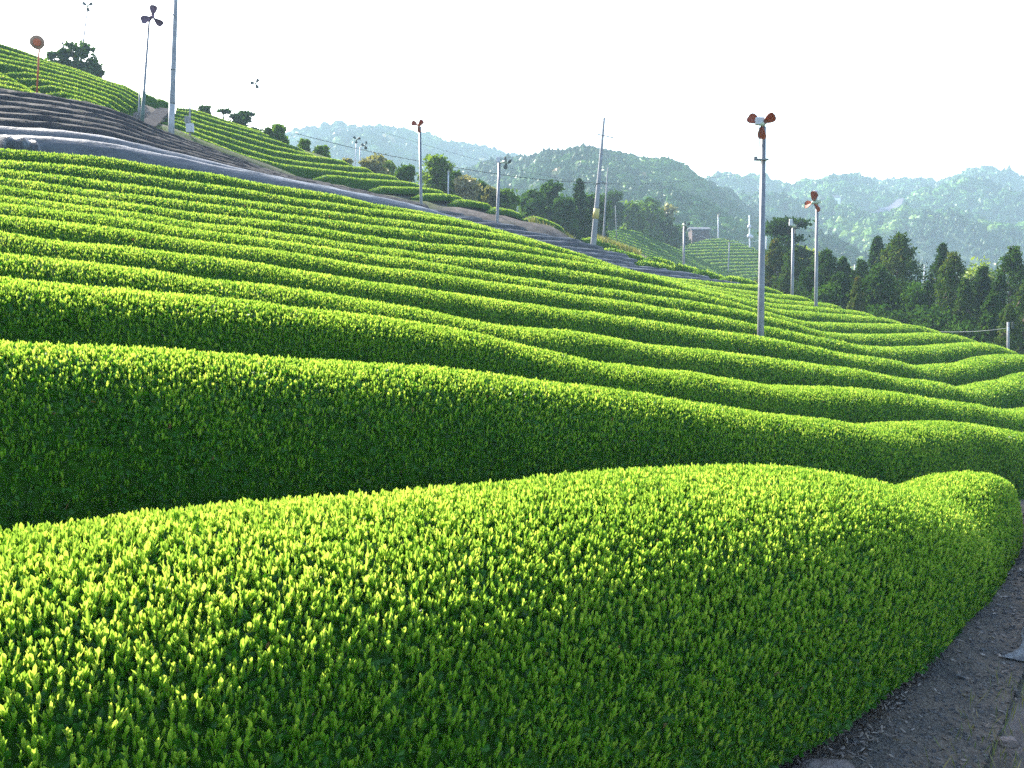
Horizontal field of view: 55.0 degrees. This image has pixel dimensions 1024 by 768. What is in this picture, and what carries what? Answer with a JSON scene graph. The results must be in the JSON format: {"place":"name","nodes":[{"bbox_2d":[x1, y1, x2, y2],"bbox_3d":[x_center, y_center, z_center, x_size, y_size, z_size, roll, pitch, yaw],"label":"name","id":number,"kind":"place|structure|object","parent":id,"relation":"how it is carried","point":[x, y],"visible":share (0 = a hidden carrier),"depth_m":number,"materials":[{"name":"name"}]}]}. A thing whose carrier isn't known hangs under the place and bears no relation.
{"place":"outdoors","nodes":[
{"label":"outdoors","id":0,"kind":"place"},
{"bbox_2d":[0,0,1023,183],"label":"sky","id":1,"kind":"structure","parent":0,"point":[881,89],"materials":[{"name":"white"}]},
{"bbox_2d":[133,105,1023,767],"bbox_3d":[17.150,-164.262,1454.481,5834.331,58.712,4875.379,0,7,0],"label":"ground","id":2,"kind":"structure","parent":0,"point":[1013,723],"depth_m":50.06,"materials":[{"name":"soil"}]},
{"bbox_2d":[44,48,72,66],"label":"broadleaf tree","id":3,"kind":"object","parent":2,"relation":"on","point":[62,56],"visible":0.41,"depth_m":71.26,"materials":[{"name":"green plant"}]},
{"bbox_2d":[2,71,133,115],"bbox_3d":[-20.641,-13.552,46.050,5.963,1.580,1.202,-7,10,-45],"label":"tea hedge","id":4,"kind":"object","parent":2,"relation":"on","point":[26,75],"visible":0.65,"depth_m":45.71,"materials":[{"name":"green plant"}]},
{"bbox_2d":[0,62,137,112],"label":"tea hedge","id":5,"kind":"object","parent":2,"relation":"on","point":[6,67],"visible":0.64,"depth_m":47.22,"materials":[{"name":"green plant"}]},
{"bbox_2d":[0,58,137,108],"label":"tea hedge","id":6,"kind":"object","parent":2,"relation":"on","point":[48,70],"visible":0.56,"depth_m":48.82,"materials":[{"name":"green plant"}]},
{"bbox_2d":[0,54,140,104],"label":"tea hedge","id":7,"kind":"object","parent":2,"relation":"on","point":[128,92],"visible":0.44,"depth_m":50.80,"materials":[{"name":"green plant"}]},
{"bbox_2d":[0,49,140,100],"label":"tea hedge","id":8,"kind":"object","parent":2,"relation":"on","point":[8,53],"visible":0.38,"depth_m":51.96,"materials":[{"name":"green plant"}]},
{"bbox_2d":[15,78,128,114],"bbox_3d":[-19.864,-12.929,44.619,1.181,1.469,5.087,7,10,44],"label":"tea hedge","id":9,"kind":"object","parent":2,"relation":"on","point":[28,82],"visible":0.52,"depth_m":44.05,"materials":[{"name":"green plant"}]},
{"bbox_2d":[30,85,116,110],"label":"tea hedge","id":10,"kind":"object","parent":2,"relation":"on","point":[47,89],"visible":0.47,"depth_m":42.60,"materials":[{"name":"green plant"}]},
{"bbox_2d":[62,40,103,74],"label":"broadleaf tree","id":11,"kind":"object","parent":2,"relation":"on","point":[82,50],"visible":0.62,"depth_m":71.04,"materials":[{"name":"green plant"}]},
{"bbox_2d":[140,5,163,121],"bbox_3d":[-15.212,-13.098,41.345,1.227,5.328,0.621,2,8,18],"label":"frost fan","id":12,"kind":"object","parent":2,"relation":"on","point":[145,19],"visible":0.91,"depth_m":41.23},
{"bbox_2d":[167,0,177,133],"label":"utility pole","id":13,"kind":"object","parent":2,"relation":"on","point":[171,119],"visible":0.75,"depth_m":45.60,"materials":[{"name":"metal"}]},
{"bbox_2d":[0,118,422,206],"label":"netted tea row","id":14,"kind":"object","parent":2,"relation":"on","point":[19,123],"visible":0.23,"depth_m":29.76,"materials":[{"name":"fabric"}]},
{"bbox_2d":[0,126,424,207],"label":"netted tea row","id":15,"kind":"object","parent":2,"relation":"on","point":[5,130],"visible":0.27,"depth_m":28.17,"materials":[{"name":"fabric"}]},
{"bbox_2d":[0,112,426,207],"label":"netted tea row","id":16,"kind":"object","parent":2,"relation":"on","point":[38,117],"visible":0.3,"depth_m":31.69,"materials":[{"name":"fabric"}]},
{"bbox_2d":[0,105,427,207],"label":"netted tea row","id":17,"kind":"object","parent":2,"relation":"on","point":[10,109],"visible":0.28,"depth_m":33.33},
{"bbox_2d":[0,88,427,205],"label":"netted tea row","id":18,"kind":"object","parent":2,"relation":"on","point":[42,96],"visible":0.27,"depth_m":38.52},
{"bbox_2d":[0,99,428,208],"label":"netted tea row","id":19,"kind":"object","parent":2,"relation":"on","point":[54,108],"visible":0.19,"depth_m":35.18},
{"bbox_2d":[0,94,428,207],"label":"netted tea row","id":20,"kind":"object","parent":2,"relation":"on","point":[6,97],"visible":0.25,"depth_m":36.77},
{"bbox_2d":[175,110,272,138],"bbox_3d":[-17.535,-16.077,62.670,1.340,1.967,8.204,7,10,44],"label":"tea hedge","id":21,"kind":"object","parent":2,"relation":"on","point":[210,119],"visible":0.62,"depth_m":61.38,"materials":[{"name":"green plant"}]},
{"bbox_2d":[0,135,460,218],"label":"netted tea row","id":22,"kind":"object","parent":2,"relation":"on","point":[59,145],"visible":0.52,"depth_m":27.63,"materials":[{"name":"fabric"}]},
{"bbox_2d":[175,113,306,152],"bbox_3d":[-16.550,-15.306,61.201,9.316,2.113,1.325,-7,10,-44],"label":"tea hedge","id":23,"kind":"object","parent":2,"relation":"on","point":[252,136],"visible":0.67,"depth_m":60.70,"materials":[{"name":"green plant"}]},
{"bbox_2d":[175,117,314,155],"bbox_3d":[-15.805,-14.629,59.479,10.098,2.175,1.330,-7,10,-45],"label":"tea hedge","id":24,"kind":"object","parent":2,"relation":"on","point":[240,138],"visible":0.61,"depth_m":58.68,"materials":[{"name":"green plant"}]},
{"bbox_2d":[227,110,263,130],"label":"pine tree","id":25,"kind":"object","parent":2,"relation":"on","point":[242,117],"visible":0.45,"depth_m":75.40,"materials":[{"name":"green plant"}]},
{"bbox_2d":[165,118,351,165],"bbox_3d":[-14.578,-14.013,58.219,12.498,2.214,1.316,-7,10,-44],"label":"tea hedge","id":26,"kind":"object","parent":2,"relation":"on","point":[286,155],"visible":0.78,"depth_m":58.01,"materials":[{"name":"green plant"}]},
{"bbox_2d":[160,122,372,172],"bbox_3d":[-13.543,-13.308,56.793,1.319,2.290,14.129,7,10,45],"label":"tea hedge","id":27,"kind":"object","parent":2,"relation":"on","point":[254,154],"visible":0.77,"depth_m":56.18,"materials":[{"name":"green plant"}]},
{"bbox_2d":[270,123,289,144],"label":"shrub","id":28,"kind":"object","parent":2,"relation":"on","point":[278,131],"visible":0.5,"depth_m":64.08,"materials":[{"name":"green plant"}]},
{"bbox_2d":[182,131,399,180],"bbox_3d":[-12.457,-12.602,55.543,1.319,2.296,16.061,7,10,44],"label":"tea hedge","id":29,"kind":"object","parent":2,"relation":"on","point":[305,172],"visible":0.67,"depth_m":56.02,"materials":[{"name":"green plant"}]},
{"bbox_2d":[313,175,418,189],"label":"tea hedge","id":30,"kind":"object","parent":2,"relation":"on","point":[361,183],"visible":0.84,"depth_m":56.53,"materials":[{"name":"green plant"}]},
{"bbox_2d":[358,153,389,174],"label":"shrub","id":31,"kind":"object","parent":2,"relation":"on","point":[375,162],"visible":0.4,"depth_m":73.91,"materials":[{"name":"green plant"}]},
{"bbox_2d":[0,148,782,293],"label":"tea hedge","id":32,"kind":"object","parent":2,"relation":"on","point":[101,162],"visible":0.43,"depth_m":26.56,"materials":[{"name":"green plant"}]},
{"bbox_2d":[0,135,41,152],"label":"net roll","id":33,"kind":"object","parent":32,"relation":"on","point":[18,142],"visible":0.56,"depth_m":23.99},
{"bbox_2d":[394,163,415,181],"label":"shrub","id":34,"kind":"object","parent":2,"relation":"on","point":[406,173],"visible":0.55,"depth_m":72.27,"materials":[{"name":"green plant"}]},
{"bbox_2d":[368,186,442,194],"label":"tea hedge","id":35,"kind":"object","parent":2,"relation":"on","point":[395,190],"visible":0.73,"depth_m":57.00,"materials":[{"name":"green plant"}]},
{"bbox_2d":[0,159,812,301],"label":"tea hedge","id":36,"kind":"object","parent":2,"relation":"on","point":[112,175],"visible":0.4,"depth_m":25.33,"materials":[{"name":"green plant"}]},
{"bbox_2d":[411,119,423,204],"bbox_3d":[-3.998,-8.969,42.570,0.598,4.782,0.359,4,8,30],"label":"frost fan","id":37,"kind":"object","parent":2,"relation":"on","point":[420,123],"visible":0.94,"depth_m":42.50},
{"bbox_2d":[0,168,841,308],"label":"tea hedge","id":38,"kind":"object","parent":2,"relation":"on","point":[91,183],"visible":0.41,"depth_m":24.69,"materials":[{"name":"green plant"}]},
{"bbox_2d":[0,177,872,316],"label":"tea hedge","id":39,"kind":"object","parent":2,"relation":"on","point":[380,231],"visible":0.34,"depth_m":23.26,"materials":[{"name":"green plant"}]},
{"bbox_2d":[416,153,456,194],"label":"broadleaf tree","id":40,"kind":"object","parent":2,"relation":"on","point":[435,176],"visible":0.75,"depth_m":76.14,"materials":[{"name":"green plant"}]},
{"bbox_2d":[410,193,462,201],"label":"tea hedge","id":41,"kind":"object","parent":2,"relation":"on","point":[438,196],"visible":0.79,"depth_m":57.39,"materials":[{"name":"green plant"}]},
{"bbox_2d":[0,185,901,323],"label":"tea hedge","id":42,"kind":"object","parent":2,"relation":"on","point":[427,248],"visible":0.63,"depth_m":22.84,"materials":[{"name":"green plant"}]},
{"bbox_2d":[452,174,482,201],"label":"shrub","id":43,"kind":"object","parent":2,"relation":"on","point":[468,187],"visible":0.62,"depth_m":74.19,"materials":[{"name":"green plant"}]},
{"bbox_2d":[447,199,491,210],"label":"tea hedge","id":44,"kind":"object","parent":2,"relation":"on","point":[481,206],"visible":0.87,"depth_m":57.87,"materials":[{"name":"green plant"}]},
{"bbox_2d":[0,195,940,333],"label":"tea hedge","id":45,"kind":"object","parent":2,"relation":"on","point":[554,274],"visible":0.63,"depth_m":22.32,"materials":[{"name":"green plant"}]},
{"bbox_2d":[0,202,977,346],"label":"tea hedge","id":46,"kind":"object","parent":2,"relation":"on","point":[869,339],"visible":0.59,"depth_m":18.94,"materials":[{"name":"green plant"}]},
{"bbox_2d":[0,214,1017,364],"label":"tea hedge","id":47,"kind":"object","parent":2,"relation":"on","point":[73,232],"visible":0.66,"depth_m":16.64,"materials":[{"name":"green plant"}]},
{"bbox_2d":[499,187,520,211],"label":"shrub","id":48,"kind":"object","parent":2,"relation":"on","point":[509,199],"visible":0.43,"depth_m":76.35,"materials":[{"name":"green plant"}]},
{"bbox_2d":[0,275,1023,431],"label":"tea hedge","id":49,"kind":"object","parent":2,"relation":"on","point":[34,311],"visible":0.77,"depth_m":8.54,"materials":[{"name":"green plant"}]},
{"bbox_2d":[0,462,1023,767],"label":"tea hedge","id":50,"kind":"object","parent":2,"relation":"on","point":[716,614],"visible":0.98,"depth_m":4.28,"materials":[{"name":"green plant"}]},
{"bbox_2d":[0,339,1023,531],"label":"tea hedge","id":51,"kind":"object","parent":2,"relation":"on","point":[89,431],"visible":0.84,"depth_m":6.12,"materials":[{"name":"green plant"}]},
{"bbox_2d":[0,251,1023,408],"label":"tea hedge","id":52,"kind":"object","parent":2,"relation":"on","point":[1006,391],"visible":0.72,"depth_m":13.21,"materials":[{"name":"green plant"}]},
{"bbox_2d":[0,230,1023,385],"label":"tea hedge","id":53,"kind":"object","parent":2,"relation":"on","point":[989,367],"visible":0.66,"depth_m":14.79,"materials":[{"name":"green plant"}]},
{"bbox_2d":[516,185,549,218],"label":"broadleaf tree","id":54,"kind":"object","parent":2,"relation":"on","point":[532,202],"visible":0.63,"depth_m":87.85,"materials":[{"name":"green plant"}]},
{"bbox_2d":[540,179,564,222],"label":"broadleaf tree","id":55,"kind":"object","parent":2,"relation":"on","point":[553,189],"visible":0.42,"depth_m":90.03,"materials":[{"name":"green plant"}]},
{"bbox_2d":[549,195,582,239],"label":"broadleaf tree","id":56,"kind":"object","parent":2,"relation":"on","point":[564,211],"visible":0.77,"depth_m":86.28,"materials":[{"name":"green plant"}]},
{"bbox_2d":[534,239,603,250],"bbox_3d":[1.934,-6.804,48.979,8.486,0.884,0.900,-7,10,-44],"label":"netted tea row","id":57,"kind":"object","parent":2,"relation":"on","point":[577,244],"visible":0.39,"depth_m":49.76,"materials":[{"name":"fabric"}]},
{"bbox_2d":[569,177,591,238],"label":"cedar tree","id":58,"kind":"object","parent":2,"relation":"on","point":[579,197],"visible":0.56,"depth_m":90.26,"materials":[{"name":"green plant"}]},
{"bbox_2d":[526,216,641,254],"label":"grass","id":59,"kind":"structure","parent":2,"relation":"on","point":[627,248],"depth_m":61.96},
{"bbox_2d":[585,192,615,239],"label":"broadleaf tree","id":60,"kind":"object","parent":2,"relation":"on","point":[591,198],"visible":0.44,"depth_m":92.07,"materials":[{"name":"green plant"}]},
{"bbox_2d":[590,118,613,244],"bbox_3d":[5.058,-11.005,55.755,1.297,7.979,0.350,0,7,0],"label":"utility pole","id":61,"kind":"object","parent":2,"relation":"on","point":[596,210],"visible":0.82,"depth_m":55.69,"materials":[{"name":"concrete"}]},
{"bbox_2d":[602,188,625,231],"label":"broadleaf tree","id":62,"kind":"object","parent":2,"relation":"on","point":[615,197],"visible":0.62,"depth_m":133.27,"materials":[{"name":"green plant"}]},
{"bbox_2d":[619,200,650,235],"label":"broadleaf tree","id":63,"kind":"object","parent":2,"relation":"on","point":[634,220],"visible":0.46,"depth_m":139.33,"materials":[{"name":"green plant"}]},
{"bbox_2d":[636,201,667,242],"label":"broadleaf tree","id":64,"kind":"object","parent":2,"relation":"on","point":[655,217],"visible":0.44,"depth_m":146.95,"materials":[{"name":"green plant"}]},
{"bbox_2d":[621,266,709,278],"bbox_3d":[6.499,-5.143,46.306,10.291,1.172,0.912,-7,10,-45],"label":"netted tea row","id":65,"kind":"object","parent":2,"relation":"on","point":[668,272],"visible":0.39,"depth_m":46.84,"materials":[{"name":"fabric"}]},
{"bbox_2d":[659,216,681,247],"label":"broadleaf tree","id":66,"kind":"object","parent":2,"relation":"on","point":[669,229],"visible":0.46,"depth_m":151.18,"materials":[{"name":"green plant"}]},
{"bbox_2d":[687,227,710,242],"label":"hut","id":67,"kind":"object","parent":2,"relation":"on","point":[703,232],"visible":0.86,"depth_m":178.75,"materials":[{"name":"plastic"}]},
{"bbox_2d":[747,112,775,335],"bbox_3d":[5.604,-2.825,22.297,0.640,6.451,0.420,5,9,33],"label":"frost fan","id":68,"kind":"object","parent":2,"relation":"on","point":[761,122],"visible":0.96,"depth_m":22.17},
{"bbox_2d":[752,238,785,288],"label":"cedar tree","id":69,"kind":"object","parent":2,"relation":"on","point":[774,261],"visible":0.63,"depth_m":71.10,"materials":[{"name":"green plant"}]},
{"bbox_2d":[752,215,818,267],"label":"pine tree","id":70,"kind":"object","parent":2,"relation":"on","point":[779,228],"visible":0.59,"depth_m":82.27,"materials":[{"name":"green plant"}]},
{"bbox_2d":[767,248,805,295],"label":"cedar tree","id":71,"kind":"object","parent":2,"relation":"on","point":[783,279],"visible":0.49,"depth_m":69.13,"materials":[{"name":"green plant"}]},
{"bbox_2d":[788,219,803,294],"bbox_3d":[13.853,-5.650,48.384,0.735,4.846,0.612,0,7,0],"label":"frost fan","id":72,"kind":"object","parent":2,"relation":"on","point":[793,225],"visible":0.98,"depth_m":48.11},
{"bbox_2d":[788,266,825,297],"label":"cedar tree","id":73,"kind":"object","parent":2,"relation":"on","point":[804,284],"visible":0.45,"depth_m":63.30,"materials":[{"name":"green plant"}]},
{"bbox_2d":[804,190,820,306],"bbox_3d":[12.850,-5.274,42.355,0.742,6.010,0.610,4,8,26],"label":"frost fan","id":74,"kind":"object","parent":2,"relation":"on","point":[815,200],"visible":0.98,"depth_m":42.24},
{"bbox_2d":[795,247,846,295],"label":"cedar tree","id":75,"kind":"object","parent":2,"relation":"on","point":[827,261],"visible":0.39,"depth_m":65.01,"materials":[{"name":"green plant"}]},
{"bbox_2d":[790,758,854,767],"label":"flat stone","id":76,"kind":"object","parent":2,"relation":"on","point":[822,763],"visible":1,"depth_m":5.21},
{"bbox_2d":[802,282,852,308],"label":"broadleaf tree","id":77,"kind":"object","parent":2,"relation":"on","point":[830,295],"visible":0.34,"depth_m":58.87,"materials":[{"name":"green plant"}]},
{"bbox_2d":[823,271,851,308],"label":"cedar tree","id":78,"kind":"object","parent":2,"relation":"on","point":[840,278],"visible":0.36,"depth_m":59.40,"materials":[{"name":"green plant"}]},
{"bbox_2d":[846,276,868,312],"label":"cedar tree","id":79,"kind":"object","parent":2,"relation":"on","point":[857,297],"visible":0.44,"depth_m":55.61,"materials":[{"name":"green plant"}]},
{"bbox_2d":[847,258,869,286],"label":"cedar tree","id":80,"kind":"object","parent":2,"relation":"on","point":[861,268],"visible":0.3,"depth_m":63.34,"materials":[{"name":"green plant"}]},
{"bbox_2d":[845,263,901,314],"bbox_3d":[21.515,-4.073,57.893,5.661,6.133,5.130,2,7,17],"label":"cedar tree","id":81,"kind":"object","parent":2,"relation":"on","point":[881,283],"visible":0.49,"depth_m":57.14,"materials":[{"name":"green plant"}]},
{"bbox_2d":[867,235,885,270],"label":"cedar tree","id":82,"kind":"object","parent":2,"relation":"on","point":[877,244],"visible":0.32,"depth_m":73.13,"materials":[{"name":"green plant"}]},
{"bbox_2d":[863,297,909,323],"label":"broadleaf tree","id":83,"kind":"object","parent":2,"relation":"on","point":[899,316],"visible":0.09,"depth_m":53.58,"materials":[{"name":"green plant"}]},
{"bbox_2d":[874,231,934,310],"bbox_3d":[25.569,-5.741,65.740,6.697,8.909,7.289,2,7,13],"label":"cedar tree","id":84,"kind":"object","parent":2,"relation":"on","point":[898,252],"visible":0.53,"depth_m":64.93,"materials":[{"name":"green plant"}]},
{"bbox_2d":[894,280,928,315],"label":"broadleaf tree","id":85,"kind":"object","parent":2,"relation":"on","point":[903,299],"visible":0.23,"depth_m":55.46,"materials":[{"name":"green plant"}]},
{"bbox_2d":[905,290,925,324],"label":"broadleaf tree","id":86,"kind":"object","parent":2,"relation":"on","point":[916,298],"visible":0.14,"depth_m":53.72,"materials":[{"name":"green plant"}]},
{"bbox_2d":[904,300,959,331],"bbox_3d":[21.974,-1.340,52.371,4.256,6.263,4.408,0,7,0],"label":"broadleaf tree","id":87,"kind":"object","parent":2,"relation":"on","point":[929,318],"visible":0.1,"depth_m":51.93,"materials":[{"name":"green plant"}]},
{"bbox_2d":[927,242,954,321],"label":"cedar tree","id":88,"kind":"object","parent":2,"relation":"on","point":[941,251],"visible":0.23,"depth_m":65.24,"materials":[{"name":"green plant"}]},
{"bbox_2d":[931,251,979,331],"bbox_3d":[25.691,-2.553,57.957,5.971,10.632,6.803,0,7,0],"label":"cedar tree","id":89,"kind":"object","parent":2,"relation":"on","point":[949,278],"visible":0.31,"depth_m":57.30,"materials":[{"name":"green plant"}]},
{"bbox_2d":[947,277,979,334],"bbox_3d":[24.770,-2.012,54.026,3.056,7.730,3.026,0,7,0],"label":"cedar tree","id":90,"kind":"object","parent":2,"relation":"on","point":[965,293],"visible":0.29,"depth_m":53.64,"materials":[{"name":"green plant"}]},
{"bbox_2d":[941,317,990,343],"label":"broadleaf tree","id":91,"kind":"object","parent":2,"relation":"on","point":[961,327],"visible":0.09,"depth_m":49.69,"materials":[{"name":"green plant"}]},
{"bbox_2d":[923,659,1023,767],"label":"grass","id":92,"kind":"structure","parent":2,"relation":"on","point":[993,753],"depth_m":5.74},
{"bbox_2d":[967,265,992,325],"bbox_3d":[27.714,-2.106,57.998,4.302,9.884,4.890,0,7,0],"label":"cedar tree","id":93,"kind":"object","parent":2,"relation":"on","point":[983,279],"visible":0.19,"depth_m":57.47,"materials":[{"name":"green plant"}]},
{"bbox_2d":[961,256,1006,299],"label":"broadleaf tree","id":94,"kind":"object","parent":2,"relation":"on","point":[970,273],"visible":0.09,"depth_m":83.10,"materials":[{"name":"green plant"}]},
{"bbox_2d":[974,290,1010,347],"bbox_3d":[24.223,-1.202,50.196,3.028,7.200,2.872,-6,9,-40],"label":"cedar tree","id":95,"kind":"object","parent":2,"relation":"on","point":[990,321],"visible":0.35,"depth_m":49.74,"materials":[{"name":"green plant"}]},
{"bbox_2d":[972,245,1023,351],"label":"cedar tree","id":96,"kind":"object","parent":2,"relation":"on","point":[1011,267],"visible":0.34,"depth_m":55.38,"materials":[{"name":"green plant"}]},
{"bbox_2d":[983,271,1014,350],"bbox_3d":[26.556,-1.429,54.123,3.271,9.671,3.416,0,7,0],"label":"cedar tree","id":97,"kind":"object","parent":2,"relation":"on","point":[999,284],"visible":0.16,"depth_m":53.61,"materials":[{"name":"green plant"}]},
{"bbox_2d":[988,303,1023,354],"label":"cedar tree","id":98,"kind":"object","parent":2,"relation":"on","point":[1007,314],"visible":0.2,"depth_m":46.86,"materials":[{"name":"green plant"}]},
{"bbox_2d":[1010,279,1023,351],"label":"tree","id":99,"kind":"object","parent":2,"relation":"on","point":[1019,304],"visible":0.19,"depth_m":51.80,"materials":[{"name":"green plant"}]},
{"bbox_2d":[769,500,1023,767],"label":"path","id":100,"kind":"structure","parent":0,"point":[932,705],"depth_m":6.19,"materials":[{"name":"gravel"}]},
{"bbox_2d":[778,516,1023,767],"bbox_3d":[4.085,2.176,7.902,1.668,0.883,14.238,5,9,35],"label":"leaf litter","id":101,"kind":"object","parent":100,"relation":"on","point":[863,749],"visible":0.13,"depth_m":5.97,"materials":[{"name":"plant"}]},
{"bbox_2d":[783,191,1022,301],"bbox_3d":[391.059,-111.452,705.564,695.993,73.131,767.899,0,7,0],"label":"hills","id":102,"kind":"structure","parent":0,"point":[959,241],"depth_m":409.32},
{"bbox_2d":[706,164,1023,293],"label":"wood","id":103,"kind":"object","parent":102,"relation":"on","point":[854,220],"visible":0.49,"depth_m":521.95,"materials":[{"name":"plant"}]},
{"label":"hills","id":104,"kind":"structure","parent":0,"visible":0},
{"bbox_2d":[285,120,527,179],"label":"wood","id":105,"kind":"object","parent":104,"relation":"on","point":[375,137],"visible":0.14,"depth_m":659.07,"materials":[{"name":"plant"}]},
{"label":"hills","id":106,"kind":"structure","parent":0,"visible":0},
{"bbox_2d":[413,143,900,281],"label":"wood","id":107,"kind":"object","parent":106,"relation":"on","point":[701,202],"visible":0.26,"depth_m":320.09,"materials":[{"name":"plant"}]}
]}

